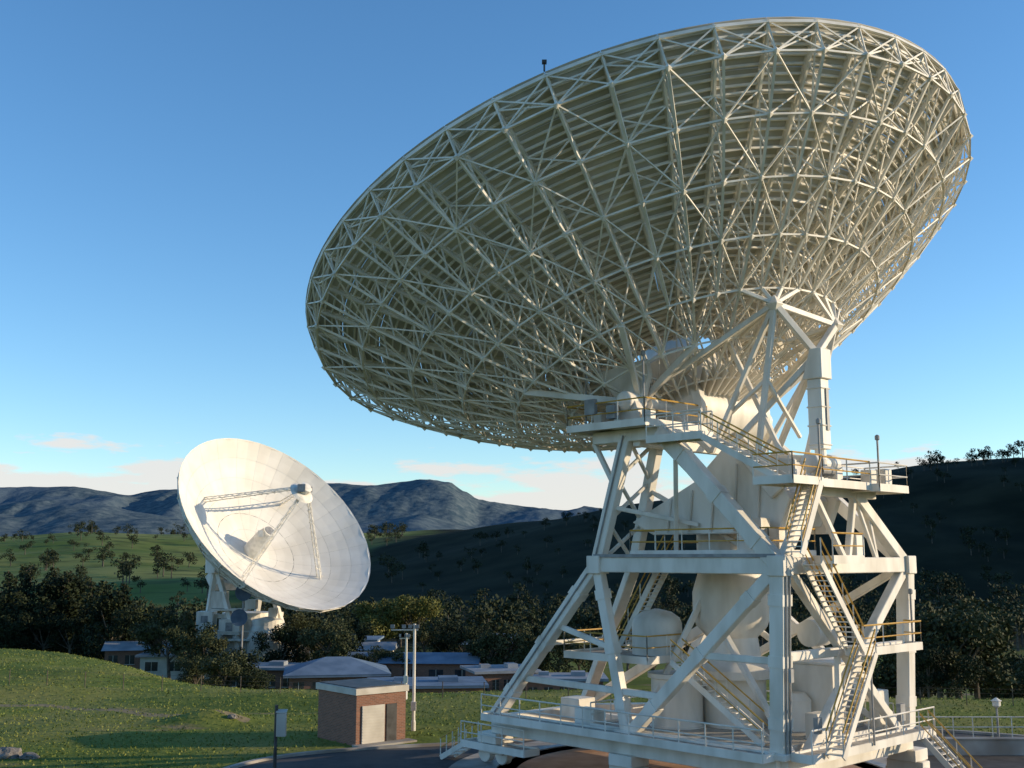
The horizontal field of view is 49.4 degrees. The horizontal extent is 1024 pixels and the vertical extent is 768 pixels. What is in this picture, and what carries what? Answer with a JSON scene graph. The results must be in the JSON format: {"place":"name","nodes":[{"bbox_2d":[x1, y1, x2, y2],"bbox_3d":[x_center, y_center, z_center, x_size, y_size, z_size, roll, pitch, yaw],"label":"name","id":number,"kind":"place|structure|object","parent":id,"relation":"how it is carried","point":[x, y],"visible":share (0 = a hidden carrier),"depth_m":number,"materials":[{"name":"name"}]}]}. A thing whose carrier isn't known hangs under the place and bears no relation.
{"place":"outdoors","nodes":[
{"label":"outdoors","id":0,"kind":"place"},
{"bbox_2d":[0,479,602,536],"bbox_3d":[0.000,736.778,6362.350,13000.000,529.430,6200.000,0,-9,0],"label":"mountain range","id":1,"kind":"structure","parent":0,"point":[421,504],"depth_m":6524.01,"materials":[{"name":"stone"}]},
{"bbox_2d":[364,636,383,641],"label":"roof","id":2,"kind":"structure","parent":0,"point":[373,638],"depth_m":179.89,"materials":[{"name":"grey metal"}]},
{"bbox_2d":[0,457,1023,767],"bbox_3d":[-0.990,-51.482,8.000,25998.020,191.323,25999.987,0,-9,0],"label":"ground","id":3,"kind":"structure","parent":0,"point":[980,493],"depth_m":370.84,"materials":[{"name":"green plant"}]},
{"bbox_2d":[0,746,22,759],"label":"boulder","id":4,"kind":"object","parent":3,"relation":"on","point":[9,752],"visible":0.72,"depth_m":55.97,"materials":[{"name":"grey stone"}]},
{"bbox_2d":[0,570,32,649],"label":"pine tree","id":5,"kind":"object","parent":3,"relation":"on","point":[13,580],"visible":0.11,"depth_m":191.76,"materials":[{"name":"green plant"}]},
{"bbox_2d":[0,611,38,650],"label":"oak tree","id":6,"kind":"object","parent":3,"relation":"on","point":[8,628],"visible":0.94,"depth_m":179.66,"materials":[{"name":"green plant"}]},
{"bbox_2d":[9,566,38,649],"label":"pine tree","id":7,"kind":"object","parent":3,"relation":"on","point":[25,577],"visible":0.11,"depth_m":196.55,"materials":[{"name":"green plant"}]},
{"bbox_2d":[19,752,39,759],"bbox_3d":[-24.258,18.784,55.973,1.033,0.501,0.936,0,-9,0],"label":"boulder","id":8,"kind":"object","parent":3,"relation":"on","point":[28,755],"visible":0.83,"depth_m":55.72,"materials":[{"name":"grey stone"}]},
{"bbox_2d":[0,577,78,649],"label":"oak tree","id":9,"kind":"object","parent":3,"relation":"on","point":[45,593],"visible":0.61,"depth_m":187.42,"materials":[{"name":"green plant"}]},
{"bbox_2d":[29,566,59,650],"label":"pine tree","id":10,"kind":"object","parent":3,"relation":"on","point":[54,572],"visible":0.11,"depth_m":196.50,"materials":[{"name":"green plant"}]},
{"bbox_2d":[21,613,69,650],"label":"oak tree","id":11,"kind":"object","parent":3,"relation":"on","point":[37,624],"visible":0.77,"depth_m":183.22,"materials":[{"name":"green plant"}]},
{"bbox_2d":[38,570,85,654],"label":"pine tree","id":12,"kind":"object","parent":3,"relation":"on","point":[69,598],"visible":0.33,"depth_m":190.80,"materials":[{"name":"green plant"}]},
{"bbox_2d":[45,614,90,653],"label":"oak tree","id":13,"kind":"object","parent":3,"relation":"on","point":[75,624],"visible":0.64,"depth_m":181.07,"materials":[{"name":"green plant"}]},
{"bbox_2d":[42,573,118,633],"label":"oak tree","id":14,"kind":"object","parent":3,"relation":"on","point":[81,586],"visible":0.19,"depth_m":195.68,"materials":[{"name":"green plant"}]},
{"bbox_2d":[64,580,98,655],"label":"pine tree","id":15,"kind":"object","parent":3,"relation":"on","point":[91,591],"visible":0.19,"depth_m":183.91,"materials":[{"name":"green plant"}]},
{"bbox_2d":[76,580,120,659],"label":"pine tree","id":16,"kind":"object","parent":3,"relation":"on","point":[96,618],"visible":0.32,"depth_m":177.93,"materials":[{"name":"green plant"}]},
{"bbox_2d":[82,590,153,657],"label":"oak tree","id":17,"kind":"object","parent":3,"relation":"on","point":[111,632],"visible":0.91,"depth_m":174.24,"materials":[{"name":"green plant"}]},
{"bbox_2d":[104,650,143,668],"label":"walls","id":18,"kind":"structure","parent":3,"relation":"on","point":[121,657],"depth_m":167.59,"materials":[{"name":"brick"}]},
{"bbox_2d":[108,655,133,663],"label":"windows","id":19,"kind":"structure","parent":18,"relation":"attached to","point":[114,658],"depth_m":167.51,"materials":[{"name":"black glass"}]},
{"bbox_2d":[101,641,171,650],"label":"roof","id":20,"kind":"structure","parent":18,"relation":"on","point":[121,646],"depth_m":168.99,"materials":[{"name":"metal"}]},
{"bbox_2d":[118,582,138,640],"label":"pine tree","id":21,"kind":"object","parent":3,"relation":"on","point":[124,585],"visible":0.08,"depth_m":186.37,"materials":[{"name":"green plant"}]},
{"bbox_2d":[127,607,179,653],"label":"gum tree","id":22,"kind":"object","parent":3,"relation":"on","point":[154,616],"visible":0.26,"depth_m":160.29,"materials":[{"name":"green plant"}]},
{"bbox_2d":[132,610,197,678],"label":"gum tree","id":23,"kind":"object","parent":3,"relation":"on","point":[150,631],"visible":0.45,"depth_m":154.08,"materials":[{"name":"green plant"}]},
{"bbox_2d":[140,657,218,679],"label":"walls","id":24,"kind":"structure","parent":3,"relation":"on","point":[162,666],"depth_m":157.87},
{"bbox_2d":[145,662,195,670],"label":"windows","id":25,"kind":"structure","parent":24,"relation":"attached to","point":[149,667],"depth_m":157.79,"materials":[{"name":"black glass"}]},
{"bbox_2d":[135,650,256,656],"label":"roof","id":26,"kind":"structure","parent":24,"relation":"on","point":[143,654],"depth_m":158.28,"materials":[{"name":"metal"}]},
{"bbox_2d":[161,620,217,660],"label":"gum tree","id":27,"kind":"object","parent":3,"relation":"on","point":[173,634],"visible":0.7,"depth_m":151.00,"materials":[{"name":"green plant"}]},
{"bbox_2d":[173,655,206,684],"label":"oak tree","id":28,"kind":"object","parent":3,"relation":"on","point":[191,674],"visible":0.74,"depth_m":135.48,"materials":[{"name":"green plant"}]},
{"bbox_2d":[175,628,228,684],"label":"gum tree","id":29,"kind":"object","parent":3,"relation":"on","point":[205,641],"visible":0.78,"depth_m":147.56,"materials":[{"name":"green plant"}]},
{"bbox_2d":[0,520,407,602],"bbox_3d":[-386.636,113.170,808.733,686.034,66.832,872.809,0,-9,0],"label":"paddock trees","id":30,"kind":"object","parent":3,"relation":"on","point":[159,559],"visible":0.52,"depth_m":692.85,"materials":[{"name":"green plant"}]},
{"bbox_2d":[195,651,248,686],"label":"gum tree","id":31,"kind":"object","parent":3,"relation":"on","point":[213,667],"visible":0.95,"depth_m":123.53,"materials":[{"name":"green plant"}]},
{"bbox_2d":[227,714,237,718],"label":"boulder","id":32,"kind":"object","parent":3,"relation":"on","point":[232,716],"visible":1,"depth_m":67.50,"materials":[{"name":"grey stone"}]},
{"bbox_2d":[230,581,251,648],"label":"communications mast","id":33,"kind":"object","parent":3,"relation":"on","point":[238,617],"visible":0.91,"depth_m":152.58,"materials":[{"name":"grey metal"}]},
{"bbox_2d":[219,647,264,687],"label":"gum tree","id":34,"kind":"object","parent":3,"relation":"on","point":[251,658],"visible":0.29,"depth_m":129.78,"materials":[{"name":"green plant"}]},
{"bbox_2d":[211,670,284,689],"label":"walls","id":35,"kind":"structure","parent":3,"relation":"on","point":[278,673],"depth_m":138.74,"materials":[{"name":"brick"}]},
{"bbox_2d":[215,676,288,688],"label":"windows","id":36,"kind":"structure","parent":35,"relation":"attached to","point":[272,683],"depth_m":138.63,"materials":[{"name":"black glass"}]},
{"bbox_2d":[219,660,298,669],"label":"roof","id":37,"kind":"structure","parent":35,"relation":"on","point":[276,665],"depth_m":141.12,"materials":[{"name":"metal"}]},
{"bbox_2d":[231,667,274,688],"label":"oak tree","id":38,"kind":"object","parent":3,"relation":"on","point":[249,678],"visible":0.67,"depth_m":124.70,"materials":[{"name":"green plant"}]},
{"bbox_2d":[177,438,370,662],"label":"distant radio telescope","id":39,"kind":"object","parent":3,"relation":"on","point":[305,510],"visible":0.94,"depth_m":166.84,"materials":[{"name":"paint"}]},
{"bbox_2d":[251,623,309,662],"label":"oak tree","id":40,"kind":"object","parent":3,"relation":"on","point":[288,641],"visible":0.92,"depth_m":155.91,"materials":[{"name":"green plant"}]},
{"bbox_2d":[273,705,287,767],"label":"sign post","id":41,"kind":"object","parent":3,"relation":"on","point":[280,722],"visible":1,"depth_m":49.60,"materials":[{"name":"metal"}]},
{"bbox_2d":[283,613,322,662],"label":"gum tree","id":42,"kind":"object","parent":3,"relation":"on","point":[301,623],"visible":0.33,"depth_m":170.74,"materials":[{"name":"green plant"}]},
{"bbox_2d":[297,622,333,660],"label":"oak tree","id":43,"kind":"object","parent":3,"relation":"on","point":[316,626],"visible":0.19,"depth_m":159.81,"materials":[{"name":"green plant"}]},
{"bbox_2d":[296,616,357,659],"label":"gum tree","id":44,"kind":"object","parent":3,"relation":"on","point":[335,638],"visible":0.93,"depth_m":146.28,"materials":[{"name":"green plant"}]},
{"bbox_2d":[289,677,366,689],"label":"walls","id":45,"kind":"structure","parent":3,"relation":"on","point":[309,685],"depth_m":128.29,"materials":[{"name":"brick"}]},
{"bbox_2d":[293,682,317,689],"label":"windows","id":46,"kind":"structure","parent":45,"relation":"attached to","point":[295,685],"depth_m":128.00,"materials":[{"name":"black glass"}]},
{"bbox_2d":[283,656,390,677],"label":"roof","id":47,"kind":"structure","parent":45,"relation":"on","point":[330,667],"depth_m":130.09,"materials":[{"name":"grey metal"}]},
{"bbox_2d":[315,614,374,655],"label":"gum tree","id":48,"kind":"object","parent":3,"relation":"on","point":[363,633],"visible":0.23,"depth_m":154.83,"materials":[{"name":"green plant"}]},
{"bbox_2d":[335,601,373,630],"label":"oak tree","id":49,"kind":"object","parent":3,"relation":"on","point":[349,614],"visible":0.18,"depth_m":223.89,"materials":[{"name":"green plant"}]},
{"bbox_2d":[325,650,394,654],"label":"walls","id":50,"kind":"structure","parent":3,"relation":"on","point":[368,651],"depth_m":160.99,"materials":[{"name":"white paint"}]},
{"bbox_2d":[311,642,398,649],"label":"roof","id":51,"kind":"structure","parent":50,"relation":"on","point":[384,645],"depth_m":162.48,"materials":[{"name":"metal"}]},
{"bbox_2d":[316,678,416,746],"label":"brick shed","id":52,"kind":"structure","parent":3,"relation":"on","point":[362,712],"depth_m":60.84,"materials":[{"name":"brick"}]},
{"bbox_2d":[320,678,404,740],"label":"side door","id":53,"kind":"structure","parent":52,"relation":"in","point":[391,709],"depth_m":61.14,"materials":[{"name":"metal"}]},
{"bbox_2d":[351,653,387,676],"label":"oak tree","id":54,"kind":"object","parent":3,"relation":"on","point":[366,658],"visible":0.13,"depth_m":140.49,"materials":[{"name":"green plant"}]},
{"bbox_2d":[352,598,408,640],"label":"oak tree","id":55,"kind":"object","parent":3,"relation":"on","point":[379,623],"visible":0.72,"depth_m":209.81,"materials":[{"name":"green plant"}]},
{"bbox_2d":[367,645,410,676],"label":"oak tree","id":56,"kind":"object","parent":3,"relation":"on","point":[386,653],"visible":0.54,"depth_m":145.38,"materials":[{"name":"green plant"}]},
{"bbox_2d":[366,599,416,648],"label":"oak tree","id":57,"kind":"object","parent":3,"relation":"on","point":[397,640],"visible":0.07,"depth_m":219.52,"materials":[{"name":"green plant"}]},
{"bbox_2d":[390,624,418,730],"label":"floodlight pole","id":58,"kind":"object","parent":3,"relation":"on","point":[413,706],"visible":1,"depth_m":65.32,"materials":[{"name":"grey metal"}]},
{"bbox_2d":[399,633,409,698],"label":"floodlight pole","id":59,"kind":"object","parent":3,"relation":"on","point":[406,638],"visible":0.81,"depth_m":79.88,"materials":[{"name":"grey metal"}]},
{"bbox_2d":[382,594,444,638],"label":"oak tree","id":60,"kind":"object","parent":3,"relation":"on","point":[427,607],"visible":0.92,"depth_m":208.60,"materials":[{"name":"green plant"}]},
{"bbox_2d":[403,620,444,651],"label":"gum tree","id":61,"kind":"object","parent":3,"relation":"on","point":[422,634],"visible":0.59,"depth_m":165.94,"materials":[{"name":"green plant"}]},
{"bbox_2d":[378,663,479,676],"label":"walls","id":62,"kind":"structure","parent":3,"relation":"on","point":[423,670],"depth_m":144.38,"materials":[{"name":"brick"}]},
{"bbox_2d":[347,652,480,663],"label":"roof","id":63,"kind":"structure","parent":62,"relation":"on","point":[443,658],"depth_m":145.75,"materials":[{"name":"metal"}]},
{"bbox_2d":[386,669,465,676],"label":"windows","id":64,"kind":"structure","parent":62,"relation":"attached to","point":[434,673],"depth_m":144.20,"materials":[{"name":"black glass"}]},
{"bbox_2d":[407,688,482,692],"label":"walls","id":65,"kind":"structure","parent":3,"relation":"on","point":[451,690],"depth_m":119.61,"materials":[{"name":"brick"}]},
{"bbox_2d":[367,675,488,688],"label":"roof","id":66,"kind":"structure","parent":65,"relation":"on","point":[447,680],"depth_m":122.54,"materials":[{"name":"grey metal"}]},
{"bbox_2d":[428,619,467,651],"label":"gum tree","id":67,"kind":"object","parent":3,"relation":"on","point":[444,646],"visible":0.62,"depth_m":160.90,"materials":[{"name":"green plant"}]},
{"bbox_2d":[445,623,495,663],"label":"oak tree","id":68,"kind":"object","parent":3,"relation":"on","point":[472,632],"visible":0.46,"depth_m":155.29,"materials":[{"name":"green plant"}]},
{"bbox_2d":[453,644,518,663],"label":"walls","id":69,"kind":"structure","parent":3,"relation":"on","point":[486,648],"depth_m":166.35,"materials":[{"name":"brick"}]},
{"bbox_2d":[462,629,513,664],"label":"gum tree","id":70,"kind":"object","parent":3,"relation":"on","point":[474,648],"visible":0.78,"depth_m":145.55,"materials":[{"name":"green plant"}]},
{"bbox_2d":[466,671,523,690],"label":"walls","id":71,"kind":"structure","parent":3,"relation":"on","point":[501,678],"depth_m":132.51,"materials":[{"name":"brick"}]},
{"bbox_2d":[467,675,509,690],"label":"windows","id":72,"kind":"structure","parent":71,"relation":"attached to","point":[497,684],"depth_m":132.32,"materials":[{"name":"black glass"}]},
{"bbox_2d":[460,662,540,673],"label":"roof","id":73,"kind":"structure","parent":71,"relation":"on","point":[508,667],"depth_m":135.27,"materials":[{"name":"metal"}]},
{"bbox_2d":[475,621,536,663],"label":"gum tree","id":74,"kind":"object","parent":3,"relation":"on","point":[521,640],"visible":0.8,"depth_m":145.96,"materials":[{"name":"green plant"}]},
{"bbox_2d":[9,669,1017,705],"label":"wire fence","id":75,"kind":"object","parent":3,"relation":"on","point":[442,686],"visible":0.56,"depth_m":81.41,"materials":[{"name":"grey metal"}]},
{"bbox_2d":[37,567,1023,650],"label":"distant trees","id":76,"kind":"object","parent":3,"relation":"on","point":[491,617],"visible":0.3,"depth_m":276.26,"materials":[{"name":"green plant"}]},
{"bbox_2d":[519,607,548,670],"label":"pine tree","id":77,"kind":"object","parent":3,"relation":"on","point":[531,620],"visible":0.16,"depth_m":160.98,"materials":[{"name":"green plant"}]},
{"bbox_2d":[533,626,571,671],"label":"gum tree","id":78,"kind":"object","parent":3,"relation":"on","point":[547,658],"visible":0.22,"depth_m":145.13,"materials":[{"name":"green plant"}]},
{"bbox_2d":[525,682,602,690],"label":"walls","id":79,"kind":"structure","parent":3,"relation":"on","point":[529,684],"depth_m":128.17,"materials":[{"name":"brick"}]},
{"bbox_2d":[524,687,582,690],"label":"windows","id":80,"kind":"structure","parent":79,"relation":"attached to","point":[546,688],"depth_m":128.10,"materials":[{"name":"black glass"}]},
{"bbox_2d":[533,670,608,681],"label":"roof","id":81,"kind":"structure","parent":79,"relation":"on","point":[578,675],"depth_m":130.42,"materials":[{"name":"metal"}]},
{"bbox_2d":[551,628,595,671],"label":"gum tree","id":82,"kind":"object","parent":3,"relation":"on","point":[573,647],"visible":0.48,"depth_m":140.91,"materials":[{"name":"green plant"}]},
{"bbox_2d":[581,624,624,647],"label":"oak tree","id":83,"kind":"object","parent":3,"relation":"on","point":[600,635],"visible":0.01,"depth_m":164.31,"materials":[{"name":"green plant"}]},
{"bbox_2d":[602,618,631,670],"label":"gum tree","id":84,"kind":"object","parent":3,"relation":"on","point":[618,632],"visible":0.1,"depth_m":157.11,"materials":[{"name":"green plant"}]},
{"bbox_2d":[223,729,1023,767],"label":"kerb","id":85,"kind":"structure","parent":3,"relation":"on","point":[245,763],"depth_m":58.34,"materials":[{"name":"concrete"}]},
{"bbox_2d":[239,732,1023,767],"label":"asphalt pad","id":86,"kind":"object","parent":3,"relation":"on","point":[420,757],"visible":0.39,"depth_m":55.47,"materials":[{"name":"grey asphalt"}]},
{"bbox_2d":[305,17,981,767],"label":"radio telescope","id":87,"kind":"object","parent":86,"relation":"on","point":[747,217],"visible":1,"depth_m":47.83,"materials":[{"name":"paint"}]},
{"bbox_2d":[584,399,905,734],"bbox_3d":[10.001,7.439,46.854,13.426,14.400,7.402,0,-9,0],"label":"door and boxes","id":88,"kind":"structure","parent":87,"relation":"in","point":[590,406],"depth_m":49.19,"materials":[{"name":"grey metal"}]},
{"bbox_2d":[990,698,1000,736],"bbox_3d":[25.300,17.753,57.960,0.560,2.730,0.560,0,-9,0],"label":"weather instrument screen","id":89,"kind":"object","parent":86,"relation":"on","point":[996,703],"visible":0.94,"depth_m":57.96,"materials":[{"name":"grey metal"}]},
{"bbox_2d":[680,618,696,652],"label":"gum tree","id":90,"kind":"object","parent":3,"relation":"on","point":[683,626],"visible":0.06,"depth_m":154.47,"materials":[{"name":"green plant"}]},
{"bbox_2d":[415,440,1023,600],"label":"hillside trees","id":91,"kind":"object","parent":3,"relation":"on","point":[981,454],"visible":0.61,"depth_m":470.72,"materials":[{"name":"green plant"}]},
{"bbox_2d":[791,635,825,650],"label":"gum tree","id":92,"kind":"object","parent":3,"relation":"on","point":[798,644],"visible":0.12,"depth_m":136.98,"materials":[{"name":"green plant"}]},
{"bbox_2d":[859,618,947,697],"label":"oak tree","id":93,"kind":"object","parent":3,"relation":"on","point":[888,679],"visible":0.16,"depth_m":98.39,"materials":[{"name":"green plant"}]},
{"bbox_2d":[877,655,934,697],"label":"gum tree","id":94,"kind":"object","parent":3,"relation":"on","point":[884,661],"depth_m":117.20,"materials":[{"name":"green plant"}]},
{"bbox_2d":[915,647,950,698],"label":"tree","id":95,"kind":"object","parent":3,"relation":"on","point":[926,659],"visible":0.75,"depth_m":87.23,"materials":[{"name":"green plant"}]},
{"bbox_2d":[880,606,1001,698],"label":"oak tree","id":96,"kind":"object","parent":3,"relation":"on","point":[977,627],"visible":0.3,"depth_m":89.69,"materials":[{"name":"green plant"}]},
{"bbox_2d":[926,643,985,698],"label":"tree","id":97,"kind":"object","parent":3,"relation":"on","point":[966,674],"visible":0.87,"depth_m":86.57,"materials":[{"name":"green plant"}]},
{"bbox_2d":[894,596,1020,698],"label":"oak tree","id":98,"kind":"object","parent":3,"relation":"on","point":[930,620],"visible":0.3,"depth_m":92.72,"materials":[{"name":"green plant"}]},
{"bbox_2d":[915,611,1016,698],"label":"oak tree","id":99,"kind":"object","parent":3,"relation":"on","point":[989,651],"visible":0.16,"depth_m":94.47,"materials":[{"name":"green plant"}]},
{"bbox_2d":[913,737,1023,754],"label":"wall","id":100,"kind":"structure","parent":3,"relation":"on","point":[993,746],"depth_m":56.66,"materials":[{"name":"concrete"}]},
{"bbox_2d":[916,716,1023,737],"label":"railing","id":101,"kind":"object","parent":100,"relation":"on","point":[991,717],"visible":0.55,"depth_m":57.04,"materials":[{"name":"metal"}]},
{"bbox_2d":[966,657,1023,698],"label":"gum tree","id":102,"kind":"object","parent":3,"relation":"on","point":[988,696],"visible":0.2,"depth_m":108.33,"materials":[{"name":"green plant"}]},
{"bbox_2d":[983,654,1023,698],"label":"tree","id":103,"kind":"object","parent":3,"relation":"on","point":[1017,659],"visible":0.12,"depth_m":117.14,"materials":[{"name":"green plant"}]},
{"bbox_2d":[995,662,1023,697],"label":"gum tree","id":104,"kind":"object","parent":3,"relation":"on","point":[1019,692],"visible":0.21,"depth_m":106.78,"materials":[{"name":"green plant"}]},
{"bbox_2d":[1008,657,1023,691],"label":"gum tree","id":105,"kind":"object","parent":3,"relation":"on","point":[1019,676],"visible":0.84,"depth_m":103.75,"materials":[{"name":"green plant"}]},
{"bbox_2d":[0,0,1023,509],"label":"sky","id":106,"kind":"structure","parent":0,"point":[176,175],"materials":[{"name":"blue"}]}
]}

